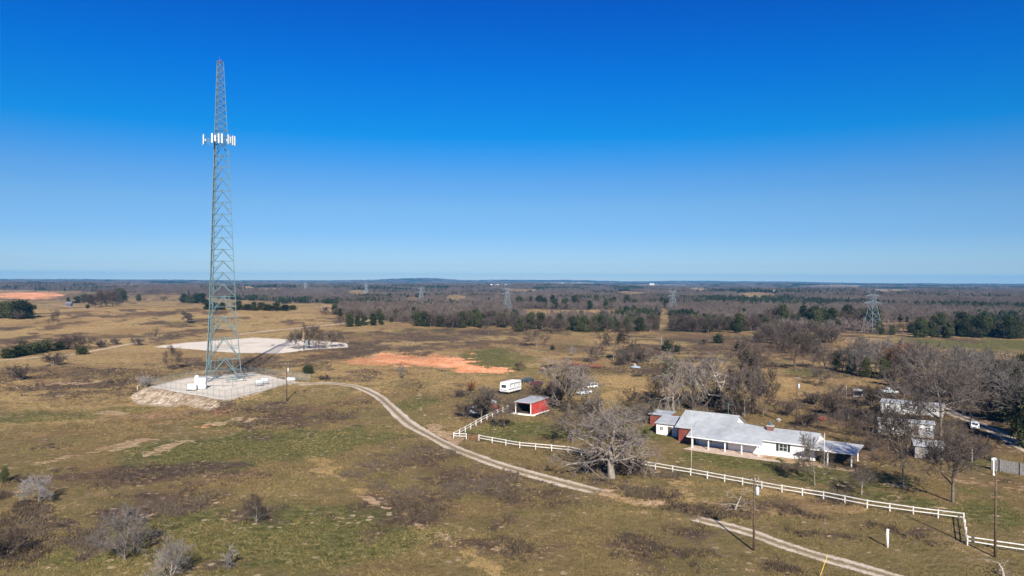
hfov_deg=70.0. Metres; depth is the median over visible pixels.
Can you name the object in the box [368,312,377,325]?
juniper tree
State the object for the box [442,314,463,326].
bare tree
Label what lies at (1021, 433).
juniper tree
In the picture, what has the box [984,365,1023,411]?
bare tree
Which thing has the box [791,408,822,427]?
bare shrub
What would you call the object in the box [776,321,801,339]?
bare tree
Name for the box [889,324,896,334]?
evergreen bush
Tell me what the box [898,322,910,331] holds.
bare tree
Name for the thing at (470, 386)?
bare shrub
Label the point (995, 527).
utility pole
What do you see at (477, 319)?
juniper tree
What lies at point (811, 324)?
bare tree
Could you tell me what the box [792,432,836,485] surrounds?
yard tree
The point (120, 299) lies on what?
bare tree
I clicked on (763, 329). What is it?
bare tree
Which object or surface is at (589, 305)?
juniper tree
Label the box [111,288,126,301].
juniper tree
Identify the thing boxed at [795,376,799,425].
utility pole
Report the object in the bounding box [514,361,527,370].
bare tree
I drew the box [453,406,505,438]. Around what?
board fence
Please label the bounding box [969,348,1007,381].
bare tree
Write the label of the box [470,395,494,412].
bare shrub
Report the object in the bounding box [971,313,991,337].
juniper tree
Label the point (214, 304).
juniper tree
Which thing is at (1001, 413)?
juniper tree
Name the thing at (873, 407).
bare shrub
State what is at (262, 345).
gravel lot
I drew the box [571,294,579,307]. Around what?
juniper tree
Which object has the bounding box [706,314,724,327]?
bare tree
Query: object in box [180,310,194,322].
bare tree
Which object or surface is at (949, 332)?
juniper tree
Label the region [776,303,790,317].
juniper tree
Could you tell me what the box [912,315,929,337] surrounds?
juniper tree
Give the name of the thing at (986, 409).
bare shrub
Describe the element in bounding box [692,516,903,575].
gravel lane
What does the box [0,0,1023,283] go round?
sky
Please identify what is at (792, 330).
bare tree
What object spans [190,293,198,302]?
juniper tree
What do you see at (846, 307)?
juniper tree
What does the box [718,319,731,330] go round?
bare tree
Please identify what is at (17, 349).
juniper tree
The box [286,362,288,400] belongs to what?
utility pole
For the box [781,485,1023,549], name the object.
board fence
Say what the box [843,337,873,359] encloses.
bare tree
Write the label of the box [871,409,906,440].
bare tree
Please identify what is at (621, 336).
bare tree
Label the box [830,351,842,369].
juniper tree
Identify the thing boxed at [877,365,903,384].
bare tree
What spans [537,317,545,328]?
bare shrub
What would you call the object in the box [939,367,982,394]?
bare tree
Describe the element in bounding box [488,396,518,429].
bare tree
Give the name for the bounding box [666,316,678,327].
bare tree
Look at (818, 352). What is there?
bare tree
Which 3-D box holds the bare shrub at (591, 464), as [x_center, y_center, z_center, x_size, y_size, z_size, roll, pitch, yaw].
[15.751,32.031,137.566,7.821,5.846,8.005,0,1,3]
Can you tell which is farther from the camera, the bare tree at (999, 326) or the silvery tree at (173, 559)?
the bare tree at (999, 326)
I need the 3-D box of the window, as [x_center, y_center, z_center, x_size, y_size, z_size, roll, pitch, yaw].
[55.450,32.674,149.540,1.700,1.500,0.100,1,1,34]
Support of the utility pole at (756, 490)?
on the ground at (126, 321)
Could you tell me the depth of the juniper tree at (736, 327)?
503.31 m
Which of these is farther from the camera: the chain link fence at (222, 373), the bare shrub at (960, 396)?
the chain link fence at (222, 373)
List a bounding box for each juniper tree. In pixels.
[0,300,9,317]
[0,348,18,357]
[3,300,15,318]
[8,298,38,318]
[13,346,25,356]
[23,304,36,316]
[50,341,68,350]
[72,295,81,302]
[80,294,86,301]
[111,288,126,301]
[176,293,188,302]
[184,294,193,302]
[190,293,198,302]
[194,293,208,302]
[202,301,211,308]
[207,303,217,309]
[218,302,225,309]
[231,300,242,309]
[241,304,251,309]
[250,302,258,310]
[257,301,265,309]
[261,304,274,310]
[272,303,282,310]
[281,304,289,310]
[289,305,297,309]
[330,303,337,314]
[354,315,361,325]
[361,315,368,325]
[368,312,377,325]
[374,309,382,319]
[378,316,384,324]
[420,311,429,326]
[436,316,444,326]
[458,311,467,327]
[467,310,475,325]
[474,311,483,326]
[497,312,507,326]
[515,317,524,331]
[524,310,538,328]
[534,294,541,307]
[536,312,546,328]
[540,297,547,307]
[551,298,558,308]
[556,313,564,328]
[561,298,566,308]
[564,316,575,329]
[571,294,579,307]
[572,315,583,331]
[580,316,591,331]
[586,300,592,308]
[590,315,598,329]
[596,314,606,331]
[602,298,609,308]
[608,317,614,328]
[614,320,620,331]
[623,294,631,303]
[623,317,633,331]
[632,317,643,330]
[635,317,645,331]
[662,298,669,307]
[684,313,696,330]
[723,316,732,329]
[731,317,742,332]
[732,311,745,330]
[761,317,769,330]
[774,305,790,321]
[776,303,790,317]
[790,314,799,325]
[798,305,808,316]
[805,303,823,324]
[809,309,824,326]
[821,306,828,323]
[823,307,840,327]
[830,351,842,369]
[841,303,856,322]
[843,356,856,373]
[857,358,872,377]
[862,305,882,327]
[862,307,871,326]
[875,321,884,331]
[875,357,892,378]
[908,323,913,332]
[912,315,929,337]
[912,317,929,337]
[927,321,939,337]
[929,310,949,334]
[929,314,941,334]
[939,324,947,336]
[943,321,954,337]
[953,312,968,333]
[957,317,974,336]
[966,318,981,336]
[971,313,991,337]
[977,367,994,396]
[984,315,995,336]
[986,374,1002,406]
[990,316,999,335]
[992,383,1016,422]
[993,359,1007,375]
[996,323,1004,336]
[997,314,1020,338]
[1002,387,1023,435]
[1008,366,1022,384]
[1010,399,1023,447]
[1013,316,1023,338]
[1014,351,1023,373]
[1018,327,1023,338]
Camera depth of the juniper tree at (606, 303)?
937.53 m
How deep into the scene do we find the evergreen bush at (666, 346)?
376.47 m
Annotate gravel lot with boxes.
[156,337,347,353]
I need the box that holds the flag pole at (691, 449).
[691,426,691,473]
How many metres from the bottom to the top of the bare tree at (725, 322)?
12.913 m
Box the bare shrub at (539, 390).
[526,379,564,403]
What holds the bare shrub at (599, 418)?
on the ground at (126, 321)
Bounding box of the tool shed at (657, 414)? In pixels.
[648,409,675,425]
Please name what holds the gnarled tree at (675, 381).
on the ground at (126, 321)
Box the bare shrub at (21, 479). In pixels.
[14,472,30,481]
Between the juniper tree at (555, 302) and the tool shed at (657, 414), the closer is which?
the tool shed at (657, 414)
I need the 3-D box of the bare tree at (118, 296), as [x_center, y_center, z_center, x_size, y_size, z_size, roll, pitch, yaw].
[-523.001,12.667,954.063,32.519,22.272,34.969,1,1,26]
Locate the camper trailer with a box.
[500,379,520,392]
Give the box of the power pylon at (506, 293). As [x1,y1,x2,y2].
[501,287,513,308]
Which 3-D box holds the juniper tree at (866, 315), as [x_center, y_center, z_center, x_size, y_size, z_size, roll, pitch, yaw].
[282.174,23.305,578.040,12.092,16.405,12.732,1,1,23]
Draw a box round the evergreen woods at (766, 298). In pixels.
[1,281,1023,328]
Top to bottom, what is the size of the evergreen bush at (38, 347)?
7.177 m
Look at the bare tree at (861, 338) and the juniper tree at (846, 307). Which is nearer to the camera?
the bare tree at (861, 338)
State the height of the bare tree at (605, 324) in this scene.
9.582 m
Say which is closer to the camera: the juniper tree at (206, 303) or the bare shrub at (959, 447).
the bare shrub at (959, 447)
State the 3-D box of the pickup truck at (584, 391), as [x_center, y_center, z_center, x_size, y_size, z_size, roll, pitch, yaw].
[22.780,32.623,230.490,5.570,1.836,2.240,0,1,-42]
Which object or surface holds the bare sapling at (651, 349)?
on the ground at (126, 321)
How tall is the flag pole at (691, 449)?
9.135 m
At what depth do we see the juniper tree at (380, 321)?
550.09 m
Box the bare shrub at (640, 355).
[629,346,652,362]
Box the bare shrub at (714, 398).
[687,383,727,405]
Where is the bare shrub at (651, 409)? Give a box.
[632,398,656,423]
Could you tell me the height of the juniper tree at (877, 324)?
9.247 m
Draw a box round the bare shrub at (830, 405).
[817,394,846,414]
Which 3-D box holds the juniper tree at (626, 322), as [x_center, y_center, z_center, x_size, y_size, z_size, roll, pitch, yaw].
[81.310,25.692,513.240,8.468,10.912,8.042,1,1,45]
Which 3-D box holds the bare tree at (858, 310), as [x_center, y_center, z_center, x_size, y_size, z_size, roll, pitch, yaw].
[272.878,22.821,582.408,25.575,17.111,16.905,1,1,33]
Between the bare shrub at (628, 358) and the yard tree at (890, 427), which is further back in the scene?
the bare shrub at (628, 358)
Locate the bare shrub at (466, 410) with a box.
[452,401,473,416]
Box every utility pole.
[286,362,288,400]
[751,476,758,550]
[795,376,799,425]
[993,470,996,557]
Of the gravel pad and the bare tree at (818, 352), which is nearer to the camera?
the gravel pad
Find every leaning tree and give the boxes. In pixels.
[538,400,601,443]
[844,460,878,494]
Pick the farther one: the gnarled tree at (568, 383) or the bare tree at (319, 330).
the bare tree at (319, 330)
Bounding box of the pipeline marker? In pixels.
[886,529,888,547]
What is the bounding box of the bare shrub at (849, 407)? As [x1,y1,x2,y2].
[834,396,865,419]
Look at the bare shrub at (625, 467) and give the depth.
135.27 m
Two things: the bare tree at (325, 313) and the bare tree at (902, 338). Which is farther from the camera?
the bare tree at (325, 313)
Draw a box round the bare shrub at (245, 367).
[241,364,253,370]
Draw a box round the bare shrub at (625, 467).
[600,452,648,474]
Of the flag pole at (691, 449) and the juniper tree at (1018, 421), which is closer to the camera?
the flag pole at (691, 449)
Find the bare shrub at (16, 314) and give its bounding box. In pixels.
[11,310,25,319]
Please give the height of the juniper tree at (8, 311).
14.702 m
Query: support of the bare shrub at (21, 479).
on the ground at (126, 321)
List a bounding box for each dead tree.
[719,489,755,510]
[987,558,1015,575]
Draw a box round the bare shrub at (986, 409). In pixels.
[973,399,1008,419]
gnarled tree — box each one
[534,356,610,416]
[547,398,668,481]
[591,404,653,445]
[645,349,711,410]
[675,352,752,415]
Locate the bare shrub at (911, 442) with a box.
[909,434,930,448]
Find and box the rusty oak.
[879,342,907,369]
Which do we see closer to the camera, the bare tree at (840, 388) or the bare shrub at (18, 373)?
the bare tree at (840, 388)
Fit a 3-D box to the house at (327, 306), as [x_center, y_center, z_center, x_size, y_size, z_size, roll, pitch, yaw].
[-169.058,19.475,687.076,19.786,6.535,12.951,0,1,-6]
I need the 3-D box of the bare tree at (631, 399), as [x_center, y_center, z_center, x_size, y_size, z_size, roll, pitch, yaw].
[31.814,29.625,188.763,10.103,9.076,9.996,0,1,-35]
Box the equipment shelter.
[197,377,206,388]
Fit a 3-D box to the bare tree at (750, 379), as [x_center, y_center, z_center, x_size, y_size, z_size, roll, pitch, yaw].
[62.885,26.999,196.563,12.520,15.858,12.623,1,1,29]
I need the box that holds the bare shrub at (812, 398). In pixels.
[802,391,822,403]
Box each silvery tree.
[14,471,53,501]
[86,499,164,562]
[142,534,195,575]
[239,490,267,524]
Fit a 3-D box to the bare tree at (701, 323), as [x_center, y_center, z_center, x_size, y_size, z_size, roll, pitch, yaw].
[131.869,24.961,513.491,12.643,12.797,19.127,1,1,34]
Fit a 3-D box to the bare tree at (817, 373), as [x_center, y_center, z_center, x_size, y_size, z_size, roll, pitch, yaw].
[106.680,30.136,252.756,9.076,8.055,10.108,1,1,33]
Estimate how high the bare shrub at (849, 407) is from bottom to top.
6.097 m
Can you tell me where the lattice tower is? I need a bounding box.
[203,56,242,382]
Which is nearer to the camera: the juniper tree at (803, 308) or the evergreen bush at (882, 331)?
the evergreen bush at (882, 331)
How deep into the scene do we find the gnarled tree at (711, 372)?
206.23 m
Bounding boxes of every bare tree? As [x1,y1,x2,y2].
[5,337,32,347]
[46,309,59,325]
[52,333,87,348]
[62,336,88,347]
[76,294,110,306]
[76,337,107,348]
[85,291,118,307]
[90,289,123,306]
[99,290,129,303]
[148,326,161,345]
[160,343,182,369]
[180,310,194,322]
[285,330,303,348]
[292,322,318,349]
[308,325,325,346]
[315,330,328,348]
[319,307,333,314]
[325,328,338,343]
[333,329,345,346]
[334,316,345,326]
[352,308,365,316]
[366,308,376,315]
[423,311,440,326]
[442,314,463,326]
[444,314,459,327]
[458,312,473,325]
[467,391,494,419]
[477,310,495,323]
[479,318,488,327]
[482,309,493,325]
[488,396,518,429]
[493,314,513,327]
[505,315,527,329]
[506,312,517,325]
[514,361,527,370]
[520,329,552,346]
[521,315,535,327]
[540,315,563,331]
[541,318,556,329]
[557,319,569,330]
[565,360,591,382]
[575,297,587,307]
[579,344,601,362]
[589,312,612,329]
[592,321,640,360]
[599,319,614,331]
[613,386,652,416]
[623,313,650,325]
[644,319,658,330]
[644,375,666,403]
[646,312,663,328]
[650,355,683,403]
[659,352,678,379]
[664,310,691,329]
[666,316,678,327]
[668,314,687,331]
[676,316,689,331]
[677,316,703,331]
[680,372,705,403]
[686,314,705,331]
[693,313,705,330]
[694,316,704,331]
[696,316,721,332]
[703,358,720,377]
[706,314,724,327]
[710,315,729,331]
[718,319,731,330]
[721,360,769,416]
[722,365,744,399]
[726,316,735,328]
[735,340,767,412]
[740,313,764,330]
[740,335,749,346]
[742,315,761,331]
[747,320,764,329]
[748,374,783,416]
[750,345,771,374]
[752,314,780,329]
[753,322,774,342]
[761,306,783,317]
[763,321,790,341]
[764,324,823,370]
[764,366,783,392]
[769,332,787,345]
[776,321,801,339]
[782,322,806,341]
[788,307,799,315]
[789,315,801,325]
[792,318,821,338]
[798,340,825,368]
[806,321,825,338]
[806,366,832,385]
[809,339,834,368]
[811,325,842,341]
[812,327,830,341]
[817,327,836,341]
[823,327,849,343]
[824,382,859,405]
[824,407,849,432]
[826,343,856,371]
[827,311,853,325]
[840,416,864,442]
[843,308,865,320]
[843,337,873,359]
[844,347,870,375]
[852,336,904,374]
[853,334,874,357]
[854,407,879,435]
[860,336,893,368]
[862,305,889,323]
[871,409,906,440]
[875,336,1004,435]
[877,365,903,384]
[886,336,906,356]
[889,344,927,376]
[892,373,919,399]
[892,421,931,440]
[894,322,903,330]
[897,344,943,367]
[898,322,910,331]
[902,396,936,419]
[907,339,931,368]
[916,342,949,368]
[927,341,975,374]
[934,417,968,440]
[936,359,973,376]
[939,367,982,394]
[940,346,984,382]
[945,318,960,330]
[947,342,970,359]
[961,349,991,384]
[967,324,983,337]
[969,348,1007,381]
[969,353,1023,397]
[971,345,1000,372]
[975,346,994,366]
[976,359,1023,402]
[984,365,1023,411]
[986,374,1023,418]
[989,350,1023,368]
[994,319,1022,336]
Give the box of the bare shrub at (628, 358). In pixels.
[615,345,637,363]
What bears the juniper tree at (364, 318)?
on the ground at (126, 321)
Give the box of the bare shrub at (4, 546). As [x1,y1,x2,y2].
[0,528,36,562]
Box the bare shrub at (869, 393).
[854,383,889,406]
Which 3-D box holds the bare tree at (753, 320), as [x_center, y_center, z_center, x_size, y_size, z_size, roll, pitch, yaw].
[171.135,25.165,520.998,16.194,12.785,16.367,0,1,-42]
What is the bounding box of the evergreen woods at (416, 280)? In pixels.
[0,278,1023,288]
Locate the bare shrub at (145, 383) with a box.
[136,375,151,387]
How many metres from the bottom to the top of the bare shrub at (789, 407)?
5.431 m
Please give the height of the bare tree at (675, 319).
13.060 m
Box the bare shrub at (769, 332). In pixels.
[764,326,780,342]
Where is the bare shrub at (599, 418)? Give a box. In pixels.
[583,407,615,431]
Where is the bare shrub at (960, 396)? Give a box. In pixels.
[942,384,974,406]
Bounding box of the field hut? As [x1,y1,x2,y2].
[853,388,865,396]
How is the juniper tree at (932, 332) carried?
on the ground at (126, 321)
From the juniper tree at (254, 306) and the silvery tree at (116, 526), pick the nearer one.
the silvery tree at (116, 526)
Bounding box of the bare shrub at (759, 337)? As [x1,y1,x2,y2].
[749,328,767,342]
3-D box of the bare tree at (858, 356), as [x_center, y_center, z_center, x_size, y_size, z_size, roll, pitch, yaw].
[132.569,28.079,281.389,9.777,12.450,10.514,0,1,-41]
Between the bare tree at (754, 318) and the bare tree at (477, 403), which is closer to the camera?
the bare tree at (477, 403)
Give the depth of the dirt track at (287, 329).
492.79 m
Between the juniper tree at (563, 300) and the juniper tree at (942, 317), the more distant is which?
the juniper tree at (563, 300)
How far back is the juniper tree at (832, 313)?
567.02 m
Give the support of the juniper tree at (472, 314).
on the ground at (126, 321)
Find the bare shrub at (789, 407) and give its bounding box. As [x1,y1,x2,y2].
[777,395,803,415]
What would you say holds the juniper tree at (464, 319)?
on the ground at (126, 321)
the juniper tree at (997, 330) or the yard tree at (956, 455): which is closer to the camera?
the yard tree at (956, 455)
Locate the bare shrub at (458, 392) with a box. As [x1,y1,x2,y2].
[447,388,465,396]
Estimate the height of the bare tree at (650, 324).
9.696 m
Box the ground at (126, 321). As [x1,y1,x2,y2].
[0,279,1023,575]
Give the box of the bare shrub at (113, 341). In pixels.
[107,336,120,344]
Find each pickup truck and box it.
[576,388,591,394]
[880,388,898,393]
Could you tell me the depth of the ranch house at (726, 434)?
153.92 m
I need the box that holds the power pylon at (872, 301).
[862,289,881,331]
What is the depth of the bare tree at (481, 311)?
560.40 m
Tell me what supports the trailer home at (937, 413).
on the ground at (126, 321)
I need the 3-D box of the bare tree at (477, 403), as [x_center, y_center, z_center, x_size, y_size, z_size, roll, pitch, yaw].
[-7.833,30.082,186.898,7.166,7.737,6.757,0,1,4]
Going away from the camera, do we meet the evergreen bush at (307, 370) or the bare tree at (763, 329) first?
the evergreen bush at (307, 370)
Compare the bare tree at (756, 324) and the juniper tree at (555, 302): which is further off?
the juniper tree at (555, 302)
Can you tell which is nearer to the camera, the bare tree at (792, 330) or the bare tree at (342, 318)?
the bare tree at (792, 330)
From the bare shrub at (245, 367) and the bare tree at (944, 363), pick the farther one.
the bare shrub at (245, 367)
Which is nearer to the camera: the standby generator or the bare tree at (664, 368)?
the bare tree at (664, 368)
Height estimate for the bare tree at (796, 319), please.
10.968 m
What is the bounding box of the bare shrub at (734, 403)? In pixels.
[717,393,752,414]
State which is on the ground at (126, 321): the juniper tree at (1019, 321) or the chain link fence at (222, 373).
the juniper tree at (1019, 321)
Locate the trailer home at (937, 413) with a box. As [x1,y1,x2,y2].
[880,398,944,417]
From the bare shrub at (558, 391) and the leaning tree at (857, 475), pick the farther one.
the bare shrub at (558, 391)
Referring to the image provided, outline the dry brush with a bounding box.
[0,341,1021,575]
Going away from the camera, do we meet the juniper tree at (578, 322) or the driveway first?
the driveway
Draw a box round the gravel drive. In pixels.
[294,382,606,493]
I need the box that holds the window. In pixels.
[779,444,787,451]
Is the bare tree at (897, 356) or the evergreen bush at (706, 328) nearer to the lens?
the bare tree at (897, 356)
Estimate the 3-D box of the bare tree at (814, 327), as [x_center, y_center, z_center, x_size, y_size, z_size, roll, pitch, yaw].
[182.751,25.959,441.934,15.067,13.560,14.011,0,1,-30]
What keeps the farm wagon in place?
on the ground at (126, 321)
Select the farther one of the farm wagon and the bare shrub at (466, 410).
the farm wagon
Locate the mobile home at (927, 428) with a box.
[878,417,935,438]
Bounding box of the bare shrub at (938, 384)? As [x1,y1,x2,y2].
[911,370,957,395]
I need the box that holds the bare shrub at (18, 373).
[6,365,28,380]
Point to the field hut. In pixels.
(857, 390)
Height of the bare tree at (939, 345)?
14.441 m
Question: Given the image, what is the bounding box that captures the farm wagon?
[580,364,601,368]
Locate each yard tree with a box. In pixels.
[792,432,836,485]
[866,391,932,487]
[895,423,986,502]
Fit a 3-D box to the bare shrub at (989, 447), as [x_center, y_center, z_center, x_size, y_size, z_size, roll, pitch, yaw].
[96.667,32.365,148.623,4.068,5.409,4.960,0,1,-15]
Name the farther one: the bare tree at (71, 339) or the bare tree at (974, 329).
the bare tree at (974, 329)
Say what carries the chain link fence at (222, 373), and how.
on the gravel pad
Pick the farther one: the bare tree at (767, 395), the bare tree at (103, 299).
the bare tree at (103, 299)
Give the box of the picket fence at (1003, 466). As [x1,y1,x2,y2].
[991,459,1023,475]
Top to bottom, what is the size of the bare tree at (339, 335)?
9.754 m
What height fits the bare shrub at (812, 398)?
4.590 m
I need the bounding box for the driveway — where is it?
[944,407,1023,451]
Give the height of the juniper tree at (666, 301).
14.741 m
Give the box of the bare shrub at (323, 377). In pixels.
[316,374,330,380]
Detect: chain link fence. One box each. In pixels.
[151,366,310,385]
[152,372,309,397]
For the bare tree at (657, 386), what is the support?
on the ground at (126, 321)
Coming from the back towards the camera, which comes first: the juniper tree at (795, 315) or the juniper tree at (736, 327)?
the juniper tree at (795, 315)
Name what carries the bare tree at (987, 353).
on the ground at (126, 321)
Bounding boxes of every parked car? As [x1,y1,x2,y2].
[521,377,533,382]
[529,381,543,385]
[969,421,979,429]
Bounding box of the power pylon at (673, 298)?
[669,288,678,305]
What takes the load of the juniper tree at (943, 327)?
on the ground at (126, 321)
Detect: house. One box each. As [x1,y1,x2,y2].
[320,305,339,309]
[675,403,863,466]
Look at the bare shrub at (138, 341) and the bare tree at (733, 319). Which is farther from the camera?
the bare tree at (733, 319)
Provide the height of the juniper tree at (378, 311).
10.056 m
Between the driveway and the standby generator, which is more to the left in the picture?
the standby generator
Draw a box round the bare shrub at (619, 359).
[612,350,626,365]
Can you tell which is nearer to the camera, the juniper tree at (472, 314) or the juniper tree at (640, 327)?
the juniper tree at (640, 327)
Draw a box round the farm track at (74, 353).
[0,342,142,360]
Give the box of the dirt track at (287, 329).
[236,321,367,334]
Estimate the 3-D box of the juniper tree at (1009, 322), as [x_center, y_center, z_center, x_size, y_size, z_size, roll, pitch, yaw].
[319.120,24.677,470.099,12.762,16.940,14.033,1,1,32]
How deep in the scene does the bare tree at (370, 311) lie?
601.44 m
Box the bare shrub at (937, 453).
[929,445,948,461]
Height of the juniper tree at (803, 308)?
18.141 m
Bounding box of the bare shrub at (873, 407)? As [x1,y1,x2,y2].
[864,400,890,421]
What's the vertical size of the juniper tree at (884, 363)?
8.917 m
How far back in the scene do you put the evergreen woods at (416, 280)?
6240.83 m
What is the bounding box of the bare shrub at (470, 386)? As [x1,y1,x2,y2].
[466,380,474,390]
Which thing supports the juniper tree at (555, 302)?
on the ground at (126, 321)
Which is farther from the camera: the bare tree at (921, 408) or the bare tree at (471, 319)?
the bare tree at (471, 319)
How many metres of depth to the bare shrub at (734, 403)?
197.78 m
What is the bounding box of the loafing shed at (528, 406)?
[511,395,549,415]
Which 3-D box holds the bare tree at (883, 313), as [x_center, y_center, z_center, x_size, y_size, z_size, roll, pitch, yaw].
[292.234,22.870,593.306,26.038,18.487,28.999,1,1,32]
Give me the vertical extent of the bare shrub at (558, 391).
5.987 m
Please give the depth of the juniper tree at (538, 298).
973.91 m
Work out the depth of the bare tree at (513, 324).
510.95 m
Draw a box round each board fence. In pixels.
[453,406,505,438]
[478,435,782,491]
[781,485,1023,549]
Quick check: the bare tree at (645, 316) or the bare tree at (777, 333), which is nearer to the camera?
the bare tree at (777, 333)
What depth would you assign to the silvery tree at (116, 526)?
91.53 m
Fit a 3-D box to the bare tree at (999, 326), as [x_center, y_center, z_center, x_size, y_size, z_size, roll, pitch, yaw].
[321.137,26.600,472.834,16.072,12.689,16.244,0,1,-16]
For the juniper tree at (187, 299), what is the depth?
1080.94 m
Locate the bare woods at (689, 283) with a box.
[0,278,1023,289]
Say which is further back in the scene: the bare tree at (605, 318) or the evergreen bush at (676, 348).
the bare tree at (605, 318)
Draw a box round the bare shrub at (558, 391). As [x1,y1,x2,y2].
[545,382,566,399]
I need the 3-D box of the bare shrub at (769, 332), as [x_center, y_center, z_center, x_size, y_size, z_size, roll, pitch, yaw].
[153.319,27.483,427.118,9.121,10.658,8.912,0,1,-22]
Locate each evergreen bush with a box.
[0,461,10,482]
[18,342,36,354]
[29,340,46,353]
[38,338,55,351]
[75,345,90,354]
[136,293,141,300]
[301,363,314,373]
[345,310,354,326]
[411,305,424,325]
[660,339,673,351]
[674,343,680,351]
[702,317,713,331]
[712,333,724,342]
[878,325,884,334]
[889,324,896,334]
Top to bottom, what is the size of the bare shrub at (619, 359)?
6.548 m
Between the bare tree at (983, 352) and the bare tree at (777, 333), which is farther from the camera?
the bare tree at (777, 333)
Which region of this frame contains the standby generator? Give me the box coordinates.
[187,381,197,390]
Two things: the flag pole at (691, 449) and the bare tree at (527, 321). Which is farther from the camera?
the bare tree at (527, 321)
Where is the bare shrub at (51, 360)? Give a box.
[38,351,69,365]
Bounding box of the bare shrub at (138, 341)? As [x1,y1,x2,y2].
[130,336,145,345]
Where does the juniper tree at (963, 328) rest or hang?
on the ground at (126, 321)
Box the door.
[668,427,671,435]
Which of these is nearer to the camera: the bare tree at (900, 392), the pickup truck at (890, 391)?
the bare tree at (900, 392)
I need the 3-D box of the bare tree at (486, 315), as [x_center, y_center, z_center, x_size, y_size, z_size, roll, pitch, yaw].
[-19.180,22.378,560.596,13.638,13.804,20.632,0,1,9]
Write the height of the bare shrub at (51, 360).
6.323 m
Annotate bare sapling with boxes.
[220,542,239,569]
[397,363,406,375]
[568,345,576,355]
[644,344,657,362]
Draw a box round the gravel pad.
[152,373,293,399]
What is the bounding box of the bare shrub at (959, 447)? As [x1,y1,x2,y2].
[949,436,966,458]
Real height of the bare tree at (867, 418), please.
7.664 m
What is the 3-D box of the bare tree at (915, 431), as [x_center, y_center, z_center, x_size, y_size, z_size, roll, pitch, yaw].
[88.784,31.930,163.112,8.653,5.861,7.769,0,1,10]
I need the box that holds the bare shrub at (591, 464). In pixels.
[575,441,607,471]
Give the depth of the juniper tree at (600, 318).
515.96 m
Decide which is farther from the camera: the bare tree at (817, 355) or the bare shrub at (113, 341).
the bare shrub at (113, 341)
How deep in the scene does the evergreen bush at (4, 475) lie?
127.91 m
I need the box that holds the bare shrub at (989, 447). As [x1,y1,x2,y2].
[973,434,994,460]
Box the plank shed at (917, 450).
[912,438,943,459]
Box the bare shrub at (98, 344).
[93,339,106,346]
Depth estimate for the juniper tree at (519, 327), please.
503.28 m
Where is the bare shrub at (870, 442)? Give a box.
[859,428,887,450]
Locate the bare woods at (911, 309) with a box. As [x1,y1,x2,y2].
[0,281,1023,331]
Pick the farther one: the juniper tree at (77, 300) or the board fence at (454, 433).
the juniper tree at (77, 300)
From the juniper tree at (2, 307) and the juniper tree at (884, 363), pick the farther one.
the juniper tree at (2, 307)
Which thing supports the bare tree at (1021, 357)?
on the ground at (126, 321)
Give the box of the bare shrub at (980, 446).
[965,435,991,461]
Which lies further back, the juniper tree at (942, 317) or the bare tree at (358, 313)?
the bare tree at (358, 313)
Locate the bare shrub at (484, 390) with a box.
[478,385,497,400]
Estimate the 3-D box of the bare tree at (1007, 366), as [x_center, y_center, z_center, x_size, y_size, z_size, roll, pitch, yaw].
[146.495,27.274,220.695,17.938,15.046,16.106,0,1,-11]
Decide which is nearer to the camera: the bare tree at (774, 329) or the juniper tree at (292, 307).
the bare tree at (774, 329)
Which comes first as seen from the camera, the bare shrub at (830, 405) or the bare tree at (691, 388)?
the bare shrub at (830, 405)
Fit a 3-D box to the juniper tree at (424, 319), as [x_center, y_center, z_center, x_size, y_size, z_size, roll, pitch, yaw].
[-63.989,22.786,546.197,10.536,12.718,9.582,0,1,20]
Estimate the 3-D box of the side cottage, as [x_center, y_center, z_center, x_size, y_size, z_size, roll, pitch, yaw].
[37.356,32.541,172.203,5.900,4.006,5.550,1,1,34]
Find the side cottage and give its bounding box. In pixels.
[654,415,680,436]
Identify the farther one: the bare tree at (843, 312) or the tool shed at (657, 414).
the bare tree at (843, 312)
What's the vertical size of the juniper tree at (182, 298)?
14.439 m
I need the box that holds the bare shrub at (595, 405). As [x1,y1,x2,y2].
[577,392,603,414]
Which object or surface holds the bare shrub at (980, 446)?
on the ground at (126, 321)
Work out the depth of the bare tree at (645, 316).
542.85 m
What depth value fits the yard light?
135.64 m
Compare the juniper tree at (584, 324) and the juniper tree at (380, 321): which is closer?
the juniper tree at (584, 324)
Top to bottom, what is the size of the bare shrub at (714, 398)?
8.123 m
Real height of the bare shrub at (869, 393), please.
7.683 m
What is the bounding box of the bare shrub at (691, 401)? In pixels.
[679,388,705,409]
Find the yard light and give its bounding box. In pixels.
[991,458,995,475]
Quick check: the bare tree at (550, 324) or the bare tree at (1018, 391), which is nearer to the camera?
the bare tree at (1018, 391)
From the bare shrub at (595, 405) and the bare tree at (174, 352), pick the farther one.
the bare tree at (174, 352)
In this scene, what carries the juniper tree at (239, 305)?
on the ground at (126, 321)
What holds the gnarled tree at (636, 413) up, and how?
on the ground at (126, 321)
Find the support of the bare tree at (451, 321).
on the ground at (126, 321)
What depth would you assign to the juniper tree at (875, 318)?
567.16 m
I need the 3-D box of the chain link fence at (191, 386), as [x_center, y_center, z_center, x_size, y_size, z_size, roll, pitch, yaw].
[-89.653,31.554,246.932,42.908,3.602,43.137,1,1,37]
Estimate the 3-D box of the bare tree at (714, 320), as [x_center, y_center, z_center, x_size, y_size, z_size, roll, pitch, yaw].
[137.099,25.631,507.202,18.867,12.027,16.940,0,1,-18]
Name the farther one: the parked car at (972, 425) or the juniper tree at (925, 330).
the juniper tree at (925, 330)
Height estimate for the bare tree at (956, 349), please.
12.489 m
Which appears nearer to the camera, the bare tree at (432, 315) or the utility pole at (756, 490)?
the utility pole at (756, 490)
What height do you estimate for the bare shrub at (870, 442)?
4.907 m

